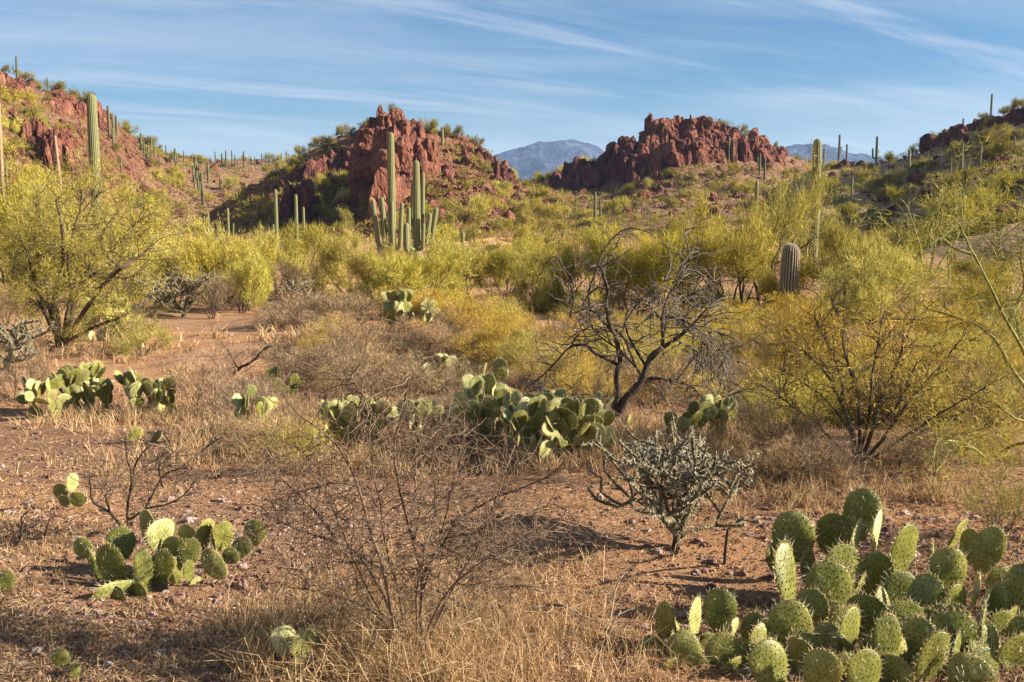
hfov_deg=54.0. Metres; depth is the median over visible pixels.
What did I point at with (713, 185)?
hill shrub
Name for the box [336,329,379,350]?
brush
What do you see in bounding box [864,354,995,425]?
brush
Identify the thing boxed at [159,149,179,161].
hill shrub
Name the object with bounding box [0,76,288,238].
hill
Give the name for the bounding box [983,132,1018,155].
hill shrub
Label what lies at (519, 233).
hill shrub
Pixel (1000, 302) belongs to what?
palo verde tree
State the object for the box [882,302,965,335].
brush
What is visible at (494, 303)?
brush
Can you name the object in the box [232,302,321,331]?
brush
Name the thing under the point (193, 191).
hill shrub
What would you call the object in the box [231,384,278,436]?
prickly pear
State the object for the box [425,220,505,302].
palo verde tree
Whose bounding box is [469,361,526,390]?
twig bush
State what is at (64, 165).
hill shrub
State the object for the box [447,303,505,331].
brush
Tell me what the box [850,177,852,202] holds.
saguaro cactus
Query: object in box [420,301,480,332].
brush
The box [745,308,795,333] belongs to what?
brush
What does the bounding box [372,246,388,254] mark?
shrub
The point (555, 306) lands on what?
brush
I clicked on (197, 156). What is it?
hill shrub
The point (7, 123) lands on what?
hill shrub
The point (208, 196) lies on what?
hill shrub
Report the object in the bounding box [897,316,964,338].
brush
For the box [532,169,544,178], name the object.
hill shrub
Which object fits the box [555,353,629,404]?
golden bush
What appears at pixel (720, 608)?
prickly pear
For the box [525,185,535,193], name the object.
hill shrub
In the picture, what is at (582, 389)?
twig bush
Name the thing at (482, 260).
shrub
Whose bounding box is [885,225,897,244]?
hill shrub
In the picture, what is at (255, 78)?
sky
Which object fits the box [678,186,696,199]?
hill shrub
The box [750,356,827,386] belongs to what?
brush
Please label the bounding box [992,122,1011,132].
hill shrub
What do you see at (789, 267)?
barrel cactus
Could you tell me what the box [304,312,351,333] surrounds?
brush
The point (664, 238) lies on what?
desert shrub
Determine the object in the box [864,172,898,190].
hill shrub
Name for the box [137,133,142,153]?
saguaro cactus
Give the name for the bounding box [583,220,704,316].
palo verde tree
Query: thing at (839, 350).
brush
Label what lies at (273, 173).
hill shrub
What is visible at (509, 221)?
hill shrub
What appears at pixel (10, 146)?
hill shrub
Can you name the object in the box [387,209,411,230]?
hill shrub
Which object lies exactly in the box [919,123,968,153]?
rock outcrop
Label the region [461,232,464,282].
saguaro cactus
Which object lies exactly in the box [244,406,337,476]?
golden bush
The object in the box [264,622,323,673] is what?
prickly pear
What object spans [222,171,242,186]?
hill shrub
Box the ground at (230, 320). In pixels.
[0,234,1023,681]
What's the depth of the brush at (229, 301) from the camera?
24.33 m
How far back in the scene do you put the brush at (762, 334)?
13.74 m
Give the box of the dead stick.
[723,529,728,563]
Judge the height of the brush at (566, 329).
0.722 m
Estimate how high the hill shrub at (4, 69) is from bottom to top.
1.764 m
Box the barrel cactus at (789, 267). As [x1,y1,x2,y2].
[777,243,800,312]
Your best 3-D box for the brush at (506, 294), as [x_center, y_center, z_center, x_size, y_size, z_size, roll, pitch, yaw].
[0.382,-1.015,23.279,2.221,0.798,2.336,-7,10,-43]
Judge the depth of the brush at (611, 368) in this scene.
10.70 m
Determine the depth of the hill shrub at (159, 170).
173.00 m
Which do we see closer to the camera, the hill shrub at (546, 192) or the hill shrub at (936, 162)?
the hill shrub at (936, 162)
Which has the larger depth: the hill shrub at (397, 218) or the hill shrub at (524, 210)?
the hill shrub at (524, 210)
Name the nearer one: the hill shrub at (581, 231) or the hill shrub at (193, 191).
the hill shrub at (581, 231)
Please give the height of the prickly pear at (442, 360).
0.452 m
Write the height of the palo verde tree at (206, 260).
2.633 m
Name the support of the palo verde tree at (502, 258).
on the ground at (230, 320)
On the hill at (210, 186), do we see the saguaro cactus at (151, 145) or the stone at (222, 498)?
the saguaro cactus at (151, 145)
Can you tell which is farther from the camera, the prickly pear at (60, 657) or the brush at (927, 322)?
the brush at (927, 322)
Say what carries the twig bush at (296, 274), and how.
on the ground at (230, 320)
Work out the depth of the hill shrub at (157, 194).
126.86 m
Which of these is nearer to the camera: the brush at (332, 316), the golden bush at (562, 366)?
the golden bush at (562, 366)
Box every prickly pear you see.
[0,570,16,591]
[15,374,72,419]
[50,360,113,415]
[50,647,80,680]
[52,472,86,506]
[72,507,266,600]
[81,293,130,341]
[113,367,177,415]
[128,425,162,442]
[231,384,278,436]
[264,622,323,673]
[266,365,304,399]
[312,393,399,451]
[380,288,439,330]
[396,397,466,448]
[412,351,467,389]
[453,373,514,446]
[481,358,508,382]
[502,388,618,466]
[622,413,633,431]
[638,587,768,673]
[664,393,738,438]
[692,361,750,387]
[744,484,1023,681]
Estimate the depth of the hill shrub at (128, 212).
114.60 m
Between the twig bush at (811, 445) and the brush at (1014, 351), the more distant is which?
the brush at (1014, 351)
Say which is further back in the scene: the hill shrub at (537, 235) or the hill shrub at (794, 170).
the hill shrub at (794, 170)
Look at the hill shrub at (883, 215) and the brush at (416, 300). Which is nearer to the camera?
the brush at (416, 300)
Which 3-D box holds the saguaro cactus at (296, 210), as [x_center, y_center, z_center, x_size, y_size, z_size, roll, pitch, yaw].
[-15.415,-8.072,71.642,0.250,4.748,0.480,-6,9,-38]
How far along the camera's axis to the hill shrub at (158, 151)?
192.69 m
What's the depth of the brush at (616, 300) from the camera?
22.11 m
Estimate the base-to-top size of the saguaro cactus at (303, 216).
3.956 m
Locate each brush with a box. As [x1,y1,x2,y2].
[0,282,21,305]
[16,290,81,310]
[85,279,124,296]
[89,281,138,301]
[131,287,143,304]
[193,291,260,309]
[213,347,270,374]
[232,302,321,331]
[253,327,381,381]
[257,283,380,324]
[257,297,282,310]
[263,289,328,328]
[263,352,305,374]
[265,283,372,318]
[268,333,380,386]
[274,308,394,356]
[287,362,316,379]
[294,310,361,331]
[294,323,344,355]
[301,289,383,327]
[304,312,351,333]
[307,358,358,387]
[319,320,353,339]
[325,335,399,367]
[327,340,382,367]
[331,311,433,364]
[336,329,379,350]
[344,323,372,331]
[360,349,413,378]
[367,328,407,344]
[368,281,466,327]
[378,302,449,323]
[382,313,462,359]
[383,354,454,391]
[391,352,475,398]
[397,319,474,355]
[412,330,452,356]
[418,287,466,317]
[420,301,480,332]
[422,323,465,351]
[430,341,486,363]
[436,303,486,345]
[442,293,541,321]
[443,292,522,313]
[443,311,597,363]
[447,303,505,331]
[448,354,489,378]
[452,296,517,316]
[453,327,533,363]
[454,323,498,342]
[456,323,485,344]
[463,301,538,337]
[473,281,567,310]
[475,296,535,328]
[475,319,563,355]
[481,294,502,302]
[484,320,592,367]
[487,367,550,387]
[493,349,546,384]
[503,281,586,311]
[509,350,603,392]
[512,337,637,385]
[519,289,575,308]
[530,346,607,384]
[538,302,570,312]
[542,286,613,322]
[546,310,582,331]
[546,317,579,335]
[546,328,600,348]
[557,327,590,342]
[562,282,599,308]
[564,280,640,315]
[585,330,672,352]
[588,326,751,367]
[588,361,691,399]
[590,328,683,387]
[594,311,643,337]
[595,338,744,409]
[619,316,679,339]
[620,353,655,384]
[624,347,717,393]
[629,329,760,380]
[636,371,690,394]
[642,358,755,407]
[662,342,798,399]
[667,326,707,344]
[668,285,765,310]
[671,282,731,309]
[679,308,746,340]
[683,288,745,313]
[685,300,730,324]
[685,302,735,315]
[685,326,772,361]
[686,307,752,330]
[695,350,777,399]
[699,366,849,429]
[717,301,762,315]
[723,290,845,327]
[723,321,772,354]
[724,319,800,356]
[732,372,875,427]
[733,358,817,382]
[735,340,798,369]
[743,289,761,303]
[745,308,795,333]
[746,303,794,330]
[748,350,811,370]
[750,326,831,360]
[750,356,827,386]
[750,360,879,407]
[757,308,822,337]
[766,357,839,380]
[771,337,895,371]
[782,379,863,419]
[794,353,967,427]
[806,348,934,390]
[806,353,878,416]
[807,361,922,428]
[813,377,881,423]
[816,318,931,357]
[820,322,866,344]
[840,372,932,419]
[844,298,921,332]
[850,335,921,364]
[855,324,912,351]
[860,339,923,380]
[861,307,924,342]
[864,331,922,355]
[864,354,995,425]
[872,393,899,417]
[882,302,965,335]
[885,348,1023,425]
[886,332,991,385]
[896,324,1010,363]
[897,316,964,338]
[909,287,991,318]
[909,346,1023,386]
[912,313,968,336]
[917,333,1023,368]
[919,331,1017,354]
[924,378,1023,430]
[941,339,1023,386]
[941,366,1023,406]
[944,340,1023,389]
[945,301,1022,337]
[946,314,1023,351]
[954,363,1023,416]
[958,318,1021,360]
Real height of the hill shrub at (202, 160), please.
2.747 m
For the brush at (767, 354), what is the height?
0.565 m
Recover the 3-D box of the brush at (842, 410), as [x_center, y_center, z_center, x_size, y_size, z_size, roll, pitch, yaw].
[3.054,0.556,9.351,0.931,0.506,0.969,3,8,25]
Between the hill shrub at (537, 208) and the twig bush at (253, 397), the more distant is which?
the hill shrub at (537, 208)
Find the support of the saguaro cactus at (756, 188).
on the ground at (230, 320)
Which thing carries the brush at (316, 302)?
on the ground at (230, 320)
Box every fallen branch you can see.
[11,506,67,545]
[208,334,276,378]
[424,572,644,645]
[602,561,641,634]
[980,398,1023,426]
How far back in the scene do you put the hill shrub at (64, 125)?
128.45 m
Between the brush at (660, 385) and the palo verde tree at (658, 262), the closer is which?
the brush at (660, 385)
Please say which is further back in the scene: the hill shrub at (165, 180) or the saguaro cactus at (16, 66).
the hill shrub at (165, 180)
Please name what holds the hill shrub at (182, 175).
on the hill at (210, 186)
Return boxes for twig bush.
[0,282,28,325]
[0,327,62,401]
[163,336,257,422]
[188,380,220,395]
[189,266,241,318]
[200,383,241,401]
[203,373,288,410]
[206,353,283,425]
[209,407,275,447]
[210,432,260,454]
[213,407,367,459]
[243,294,313,327]
[248,424,281,444]
[263,342,345,388]
[268,251,324,298]
[268,388,323,423]
[304,371,354,399]
[308,366,424,401]
[309,336,426,395]
[385,344,482,401]
[395,381,463,410]
[405,401,465,463]
[433,390,510,450]
[438,399,551,452]
[442,382,464,398]
[448,426,496,448]
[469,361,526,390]
[490,356,560,393]
[521,376,569,394]
[572,372,630,425]
[605,403,639,418]
[709,423,882,481]
[711,384,787,444]
[717,428,834,488]
[744,386,866,476]
[767,405,882,497]
[768,408,829,433]
[772,450,826,484]
[802,450,864,482]
[868,434,942,465]
[874,420,972,477]
[886,411,1008,453]
[936,440,1023,536]
[969,429,1021,454]
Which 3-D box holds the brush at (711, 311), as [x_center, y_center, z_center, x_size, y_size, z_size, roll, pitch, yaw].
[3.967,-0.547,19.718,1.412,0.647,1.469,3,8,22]
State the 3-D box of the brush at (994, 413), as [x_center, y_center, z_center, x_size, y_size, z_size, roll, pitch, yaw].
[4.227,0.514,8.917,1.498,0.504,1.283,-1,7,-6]
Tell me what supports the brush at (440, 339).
on the ground at (230, 320)
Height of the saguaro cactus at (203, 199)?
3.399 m
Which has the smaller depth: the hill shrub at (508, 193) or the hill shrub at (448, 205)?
the hill shrub at (448, 205)
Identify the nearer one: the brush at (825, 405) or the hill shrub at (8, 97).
the brush at (825, 405)
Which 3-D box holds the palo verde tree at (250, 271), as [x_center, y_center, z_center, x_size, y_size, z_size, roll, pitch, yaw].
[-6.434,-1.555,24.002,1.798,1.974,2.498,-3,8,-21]
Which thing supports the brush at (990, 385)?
on the ground at (230, 320)
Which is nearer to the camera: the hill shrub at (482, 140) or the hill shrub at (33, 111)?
the hill shrub at (33, 111)
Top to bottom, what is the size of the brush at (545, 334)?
0.745 m
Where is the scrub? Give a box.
[0,89,1023,263]
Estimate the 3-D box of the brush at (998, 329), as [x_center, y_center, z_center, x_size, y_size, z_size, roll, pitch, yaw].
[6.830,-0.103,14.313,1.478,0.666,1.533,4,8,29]
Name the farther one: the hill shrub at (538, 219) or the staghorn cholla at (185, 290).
the hill shrub at (538, 219)
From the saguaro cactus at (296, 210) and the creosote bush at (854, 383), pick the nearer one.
the creosote bush at (854, 383)
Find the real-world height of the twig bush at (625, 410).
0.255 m
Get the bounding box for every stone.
[218,495,230,502]
[235,578,248,589]
[626,518,636,523]
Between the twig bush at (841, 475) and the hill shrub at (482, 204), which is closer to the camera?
the twig bush at (841, 475)
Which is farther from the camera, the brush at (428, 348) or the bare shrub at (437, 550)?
the brush at (428, 348)
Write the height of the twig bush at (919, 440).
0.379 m
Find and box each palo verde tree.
[0,148,66,298]
[0,148,201,350]
[0,163,90,293]
[9,170,144,299]
[81,196,187,300]
[111,213,232,303]
[173,211,279,308]
[207,238,280,312]
[233,219,311,292]
[276,217,344,294]
[310,220,377,299]
[340,229,423,305]
[352,229,476,311]
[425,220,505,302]
[470,230,556,298]
[506,242,569,312]
[529,217,647,313]
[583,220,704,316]
[628,200,729,316]
[665,183,813,318]
[724,137,844,300]
[771,204,933,321]
[791,237,948,338]
[841,236,968,314]
[849,122,1023,501]
[921,249,1023,332]
[966,279,1023,325]
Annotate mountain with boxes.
[493,139,603,180]
[785,144,879,164]
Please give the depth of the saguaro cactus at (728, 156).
172.62 m
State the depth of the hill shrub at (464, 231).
93.34 m
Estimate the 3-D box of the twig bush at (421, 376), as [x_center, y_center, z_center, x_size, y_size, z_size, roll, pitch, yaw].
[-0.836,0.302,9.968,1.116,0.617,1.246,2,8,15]
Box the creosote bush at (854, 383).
[713,263,1023,470]
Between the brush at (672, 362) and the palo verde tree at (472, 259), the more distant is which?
the palo verde tree at (472, 259)
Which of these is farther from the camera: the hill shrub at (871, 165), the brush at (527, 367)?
the hill shrub at (871, 165)
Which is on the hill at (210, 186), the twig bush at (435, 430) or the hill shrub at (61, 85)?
the hill shrub at (61, 85)
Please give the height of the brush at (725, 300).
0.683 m
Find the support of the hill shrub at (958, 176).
on the hill at (857, 195)
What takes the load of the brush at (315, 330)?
on the ground at (230, 320)
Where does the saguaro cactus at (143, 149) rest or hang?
on the hill at (210, 186)
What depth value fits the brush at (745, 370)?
10.89 m
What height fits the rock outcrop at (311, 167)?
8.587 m
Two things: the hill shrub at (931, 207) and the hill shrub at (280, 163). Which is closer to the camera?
the hill shrub at (931, 207)
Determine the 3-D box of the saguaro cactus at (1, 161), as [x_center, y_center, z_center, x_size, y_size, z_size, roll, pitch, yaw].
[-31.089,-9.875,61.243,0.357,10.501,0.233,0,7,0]
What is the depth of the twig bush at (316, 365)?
10.76 m
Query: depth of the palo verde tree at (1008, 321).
6.37 m
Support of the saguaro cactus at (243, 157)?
on the hill at (210, 186)
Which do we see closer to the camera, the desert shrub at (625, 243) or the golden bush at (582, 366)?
the golden bush at (582, 366)
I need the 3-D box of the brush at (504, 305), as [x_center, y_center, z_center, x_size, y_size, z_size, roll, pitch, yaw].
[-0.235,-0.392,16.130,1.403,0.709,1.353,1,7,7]
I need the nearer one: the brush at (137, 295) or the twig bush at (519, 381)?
the twig bush at (519, 381)
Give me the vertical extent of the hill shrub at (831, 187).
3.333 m
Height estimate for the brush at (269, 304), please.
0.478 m
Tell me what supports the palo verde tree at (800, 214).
on the ground at (230, 320)
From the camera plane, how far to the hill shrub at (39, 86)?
150.10 m
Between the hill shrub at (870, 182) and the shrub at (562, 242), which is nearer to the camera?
the shrub at (562, 242)
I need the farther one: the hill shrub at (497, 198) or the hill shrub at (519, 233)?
the hill shrub at (497, 198)
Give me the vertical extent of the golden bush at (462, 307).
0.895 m
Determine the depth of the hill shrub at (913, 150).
153.90 m
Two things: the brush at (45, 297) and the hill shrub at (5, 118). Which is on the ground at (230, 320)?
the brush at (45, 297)
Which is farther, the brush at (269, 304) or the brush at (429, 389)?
the brush at (269, 304)
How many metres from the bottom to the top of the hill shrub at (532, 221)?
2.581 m
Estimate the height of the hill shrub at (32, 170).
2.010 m
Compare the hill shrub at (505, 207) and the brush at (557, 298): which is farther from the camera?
the hill shrub at (505, 207)
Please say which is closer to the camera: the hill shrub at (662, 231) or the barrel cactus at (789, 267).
the barrel cactus at (789, 267)
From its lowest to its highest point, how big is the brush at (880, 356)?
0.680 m
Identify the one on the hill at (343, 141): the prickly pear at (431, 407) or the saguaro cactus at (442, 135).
the saguaro cactus at (442, 135)
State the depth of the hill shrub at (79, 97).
161.01 m
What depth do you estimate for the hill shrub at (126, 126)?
182.55 m
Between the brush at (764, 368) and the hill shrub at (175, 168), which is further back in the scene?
the hill shrub at (175, 168)
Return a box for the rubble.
[0,78,1023,238]
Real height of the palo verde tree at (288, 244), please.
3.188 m
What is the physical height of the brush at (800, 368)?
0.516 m
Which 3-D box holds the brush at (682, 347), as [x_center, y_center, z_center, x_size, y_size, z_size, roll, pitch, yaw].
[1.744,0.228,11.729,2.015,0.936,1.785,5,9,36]
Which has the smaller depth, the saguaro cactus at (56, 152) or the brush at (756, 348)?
the brush at (756, 348)
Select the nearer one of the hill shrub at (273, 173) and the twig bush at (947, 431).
the twig bush at (947, 431)
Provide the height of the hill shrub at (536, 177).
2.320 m
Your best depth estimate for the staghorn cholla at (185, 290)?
21.94 m
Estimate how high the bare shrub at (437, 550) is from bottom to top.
1.651 m
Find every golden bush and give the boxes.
[94,309,182,358]
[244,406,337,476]
[430,285,527,332]
[438,308,554,364]
[485,319,597,387]
[526,335,606,396]
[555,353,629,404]
[577,298,691,364]
[670,299,774,359]
[712,287,859,368]
[794,317,947,381]
[883,353,1023,448]
[959,337,1023,380]
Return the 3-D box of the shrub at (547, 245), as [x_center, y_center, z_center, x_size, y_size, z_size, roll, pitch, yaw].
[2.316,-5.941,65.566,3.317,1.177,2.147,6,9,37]
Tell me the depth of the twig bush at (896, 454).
6.47 m
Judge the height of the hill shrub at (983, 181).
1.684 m
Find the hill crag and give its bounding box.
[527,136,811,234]
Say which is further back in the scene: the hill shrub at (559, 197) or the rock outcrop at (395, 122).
the hill shrub at (559, 197)
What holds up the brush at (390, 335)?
on the ground at (230, 320)
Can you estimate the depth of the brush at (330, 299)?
19.50 m
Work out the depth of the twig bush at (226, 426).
7.32 m
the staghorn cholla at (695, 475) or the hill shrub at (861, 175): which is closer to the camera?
the staghorn cholla at (695, 475)
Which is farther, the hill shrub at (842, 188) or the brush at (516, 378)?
the hill shrub at (842, 188)
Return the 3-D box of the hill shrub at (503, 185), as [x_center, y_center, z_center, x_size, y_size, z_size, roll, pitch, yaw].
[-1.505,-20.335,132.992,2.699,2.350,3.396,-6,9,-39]
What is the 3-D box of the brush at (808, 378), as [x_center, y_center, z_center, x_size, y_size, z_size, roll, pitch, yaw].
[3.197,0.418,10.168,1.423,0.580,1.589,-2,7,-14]
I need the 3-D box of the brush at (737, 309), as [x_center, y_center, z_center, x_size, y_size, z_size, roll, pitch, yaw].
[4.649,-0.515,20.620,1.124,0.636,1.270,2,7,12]
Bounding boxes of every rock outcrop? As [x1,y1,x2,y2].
[0,71,30,102]
[19,116,48,142]
[35,125,75,177]
[42,89,106,128]
[272,143,353,192]
[278,179,320,225]
[347,126,413,220]
[360,105,429,144]
[404,131,444,194]
[459,145,515,186]
[548,135,639,191]
[632,113,787,179]
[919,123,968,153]
[966,107,1023,131]
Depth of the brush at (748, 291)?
26.66 m
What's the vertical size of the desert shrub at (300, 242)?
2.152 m
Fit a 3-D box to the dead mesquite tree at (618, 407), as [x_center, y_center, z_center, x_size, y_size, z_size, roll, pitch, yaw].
[1.006,-0.069,7.772,1.982,1.818,1.166,-1,7,-11]
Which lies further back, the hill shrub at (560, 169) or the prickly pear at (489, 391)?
the hill shrub at (560, 169)
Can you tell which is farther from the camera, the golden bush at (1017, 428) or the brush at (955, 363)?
the brush at (955, 363)
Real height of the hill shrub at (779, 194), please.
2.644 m
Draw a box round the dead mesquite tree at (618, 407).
[521,214,775,428]
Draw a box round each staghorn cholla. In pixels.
[0,318,56,368]
[134,265,222,316]
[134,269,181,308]
[275,279,320,302]
[579,413,761,550]
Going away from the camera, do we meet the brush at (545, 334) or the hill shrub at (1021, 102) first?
the brush at (545, 334)
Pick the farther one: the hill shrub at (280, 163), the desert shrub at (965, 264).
the hill shrub at (280, 163)
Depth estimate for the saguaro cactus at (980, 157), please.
90.07 m
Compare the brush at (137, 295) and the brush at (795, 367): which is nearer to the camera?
the brush at (795, 367)
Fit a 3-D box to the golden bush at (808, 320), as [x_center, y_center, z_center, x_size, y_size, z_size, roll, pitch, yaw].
[3.232,-0.096,11.580,1.790,1.302,1.726,-3,8,-21]
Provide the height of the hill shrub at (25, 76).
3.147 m
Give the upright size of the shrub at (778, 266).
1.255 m
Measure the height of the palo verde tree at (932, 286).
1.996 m
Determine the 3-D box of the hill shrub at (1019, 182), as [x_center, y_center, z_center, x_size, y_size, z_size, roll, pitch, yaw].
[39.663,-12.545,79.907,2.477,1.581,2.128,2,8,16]
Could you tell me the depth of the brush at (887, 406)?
9.17 m
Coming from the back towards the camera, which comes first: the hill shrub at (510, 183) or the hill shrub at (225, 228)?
the hill shrub at (510, 183)
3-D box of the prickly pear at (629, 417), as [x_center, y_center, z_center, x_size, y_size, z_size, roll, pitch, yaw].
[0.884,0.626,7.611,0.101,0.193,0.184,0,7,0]
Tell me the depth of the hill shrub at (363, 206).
112.09 m
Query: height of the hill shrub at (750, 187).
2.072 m
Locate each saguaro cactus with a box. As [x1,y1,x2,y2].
[0,106,4,239]
[4,159,9,197]
[12,56,17,76]
[53,135,64,212]
[86,93,102,279]
[106,105,110,139]
[110,117,114,141]
[110,128,113,143]
[115,115,117,136]
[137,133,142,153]
[141,140,144,157]
[145,146,150,159]
[150,137,153,156]
[172,148,176,165]
[194,156,199,180]
[197,173,202,204]
[202,191,204,209]
[206,162,208,183]
[207,213,209,235]
[226,208,233,244]
[242,151,245,167]
[272,189,290,250]
[294,194,298,251]
[302,207,304,245]
[371,132,403,256]
[403,160,437,258]
[441,129,443,145]
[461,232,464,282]
[594,192,595,226]
[599,200,601,216]
[724,136,733,163]
[754,181,758,224]
[757,153,760,175]
[763,158,765,178]
[809,139,821,277]
[838,135,841,161]
[845,144,847,160]
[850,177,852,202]
[872,136,878,166]
[904,149,911,176]
[960,141,963,172]
[975,141,981,169]
[990,94,992,114]
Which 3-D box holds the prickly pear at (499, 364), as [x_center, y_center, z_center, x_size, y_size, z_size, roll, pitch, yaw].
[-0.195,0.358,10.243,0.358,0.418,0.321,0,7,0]
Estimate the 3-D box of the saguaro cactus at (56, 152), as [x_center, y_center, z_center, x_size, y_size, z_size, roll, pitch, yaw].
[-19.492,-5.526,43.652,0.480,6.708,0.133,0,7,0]
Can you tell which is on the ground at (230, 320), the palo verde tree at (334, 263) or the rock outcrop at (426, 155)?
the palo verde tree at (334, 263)
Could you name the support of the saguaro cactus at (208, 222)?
on the ground at (230, 320)
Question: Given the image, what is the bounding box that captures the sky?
[0,0,1023,161]
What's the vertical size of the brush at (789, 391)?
0.663 m
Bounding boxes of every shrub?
[0,64,14,74]
[0,251,14,280]
[1,82,25,104]
[1,92,12,102]
[1,112,12,127]
[1,115,23,133]
[2,136,29,155]
[11,133,27,148]
[15,66,41,81]
[16,103,43,118]
[20,143,30,151]
[23,89,37,103]
[23,163,46,178]
[36,82,47,90]
[37,113,50,128]
[43,79,69,92]
[44,94,60,99]
[54,121,76,132]
[57,183,85,197]
[60,389,246,529]
[62,158,74,171]
[65,89,79,96]
[68,88,96,100]
[111,185,147,202]
[112,141,119,150]
[118,118,141,133]
[121,172,129,179]
[121,204,132,218]
[127,193,146,207]
[139,186,172,200]
[142,134,160,145]
[144,157,159,166]
[148,196,162,208]
[150,167,164,175]
[152,145,167,156]
[153,173,171,183]
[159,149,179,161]
[169,165,182,174]
[171,170,185,178]
[172,177,186,188]
[173,198,188,209]
[185,159,197,167]
[186,189,197,196]
[191,151,206,162]
[193,283,630,660]
[196,155,207,163]
[199,190,215,201]
[212,232,238,252]
[221,225,236,233]
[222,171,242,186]
[226,236,277,287]
[241,201,252,207]
[247,195,259,202]
[253,197,279,219]
[259,165,271,170]
[260,197,273,208]
[263,152,276,160]
[265,169,279,180]
[271,158,286,167]
[282,236,314,267]
[283,153,301,166]
[283,161,295,174]
[291,222,306,233]
[293,143,306,155]
[307,132,337,150]
[308,135,320,147]
[312,200,337,215]
[313,172,329,189]
[315,190,322,198]
[332,167,346,181]
[332,185,350,201]
[334,125,348,137]
[337,204,354,228]
[338,123,357,134]
[356,118,368,127]
[358,194,367,216]
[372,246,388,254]
[385,101,397,112]
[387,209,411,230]
[404,202,437,219]
[414,250,435,267]
[418,113,440,132]
[435,222,459,241]
[437,209,457,223]
[438,123,453,137]
[438,197,459,210]
[451,124,472,140]
[454,203,495,222]
[457,229,470,241]
[460,249,498,276]
[463,178,475,187]
[465,191,489,205]
[466,221,481,240]
[468,196,493,213]
[470,153,480,163]
[471,135,484,146]
[475,259,516,286]
[477,158,493,173]
[480,242,501,253]
[485,192,508,209]
[487,216,505,233]
[491,179,513,192]
[494,240,516,255]
[496,179,510,192]
[496,204,510,211]
[501,184,512,200]
[503,215,515,230]
[507,196,532,212]
[508,167,517,179]
[511,224,540,241]
[514,207,538,222]
[517,209,549,228]
[521,212,539,228]
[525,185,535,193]
[527,192,538,199]
[528,239,545,250]
[529,196,542,209]
[530,202,555,216]
[531,242,564,256]
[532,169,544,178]
[532,175,541,182]
[533,231,545,242]
[536,185,550,198]
[540,201,572,218]
[544,237,550,243]
[550,193,568,200]
[550,218,568,231]
[553,241,568,254]
[557,164,563,173]
[561,200,582,218]
[564,237,581,251]
[571,227,598,236]
[571,234,585,242]
[581,207,602,217]
[583,212,607,226]
[601,194,632,211]
[616,237,658,289]
[622,182,635,194]
[632,213,640,219]
[636,233,658,243]
[643,176,657,188]
[652,225,677,240]
[656,216,678,229]
[658,232,673,244]
[659,167,678,176]
[661,193,681,207]
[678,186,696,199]
[703,169,714,176]
[707,180,720,189]
[715,118,734,125]
[715,236,738,275]
[717,170,731,179]
[727,161,742,174]
[727,178,746,190]
[732,123,748,132]
[736,182,751,192]
[739,195,761,208]
[740,184,758,193]
[743,180,754,190]
[750,178,766,191]
[765,258,780,276]
[767,193,785,203]
[772,188,784,201]
[776,178,789,189]
[782,167,801,177]
[795,172,804,181]
[797,223,826,241]
[800,237,836,268]
[806,165,811,175]
[810,171,841,193]
[821,159,838,167]
[821,189,843,203]
[830,247,851,274]
[832,200,859,220]
[836,184,853,194]
[839,165,854,176]
[843,202,859,209]
[850,165,879,182]
[853,174,880,192]
[863,162,874,170]
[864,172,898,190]
[864,185,982,280]
[867,203,874,212]
[868,210,891,226]
[870,183,908,201]
[870,215,891,227]
[878,150,897,162]
[879,184,916,205]
[883,165,907,185]
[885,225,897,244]
[899,239,930,269]
[900,145,918,155]
[903,158,927,170]
[911,155,929,166]
[921,188,961,218]
[926,160,939,167]
[935,184,964,202]
[940,140,967,154]
[942,165,979,183]
[942,248,1010,288]
[945,173,963,190]
[947,181,1020,213]
[951,196,992,219]
[957,184,1002,211]
[963,260,1017,287]
[967,130,980,140]
[973,147,996,158]
[973,175,989,192]
[976,124,996,142]
[978,108,997,128]
[978,169,1023,191]
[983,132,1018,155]
[985,168,1016,183]
[986,180,1010,199]
[987,123,1013,138]
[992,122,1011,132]
[993,176,1022,190]
[998,105,1008,114]
[1005,98,1020,109]
[1012,128,1023,136]
[1013,96,1023,107]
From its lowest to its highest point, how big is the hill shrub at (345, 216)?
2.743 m
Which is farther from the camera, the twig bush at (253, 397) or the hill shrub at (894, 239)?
the hill shrub at (894, 239)
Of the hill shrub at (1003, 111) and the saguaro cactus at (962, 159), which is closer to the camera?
the saguaro cactus at (962, 159)
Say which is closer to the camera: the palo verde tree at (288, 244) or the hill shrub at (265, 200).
the palo verde tree at (288, 244)
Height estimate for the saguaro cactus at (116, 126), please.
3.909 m
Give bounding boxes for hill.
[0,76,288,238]
[205,112,583,239]
[767,123,1023,264]
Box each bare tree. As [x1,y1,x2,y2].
[542,227,653,330]
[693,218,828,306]
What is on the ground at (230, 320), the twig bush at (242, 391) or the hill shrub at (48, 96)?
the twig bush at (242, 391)
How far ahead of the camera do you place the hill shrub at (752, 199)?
134.73 m
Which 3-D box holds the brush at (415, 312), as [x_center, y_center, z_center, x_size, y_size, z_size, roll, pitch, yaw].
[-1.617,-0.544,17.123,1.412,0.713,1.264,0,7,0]
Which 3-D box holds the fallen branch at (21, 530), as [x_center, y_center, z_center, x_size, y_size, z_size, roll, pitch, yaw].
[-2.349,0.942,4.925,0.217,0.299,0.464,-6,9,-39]
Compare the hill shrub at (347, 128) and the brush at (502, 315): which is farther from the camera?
the hill shrub at (347, 128)
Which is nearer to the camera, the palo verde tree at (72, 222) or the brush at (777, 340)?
the brush at (777, 340)

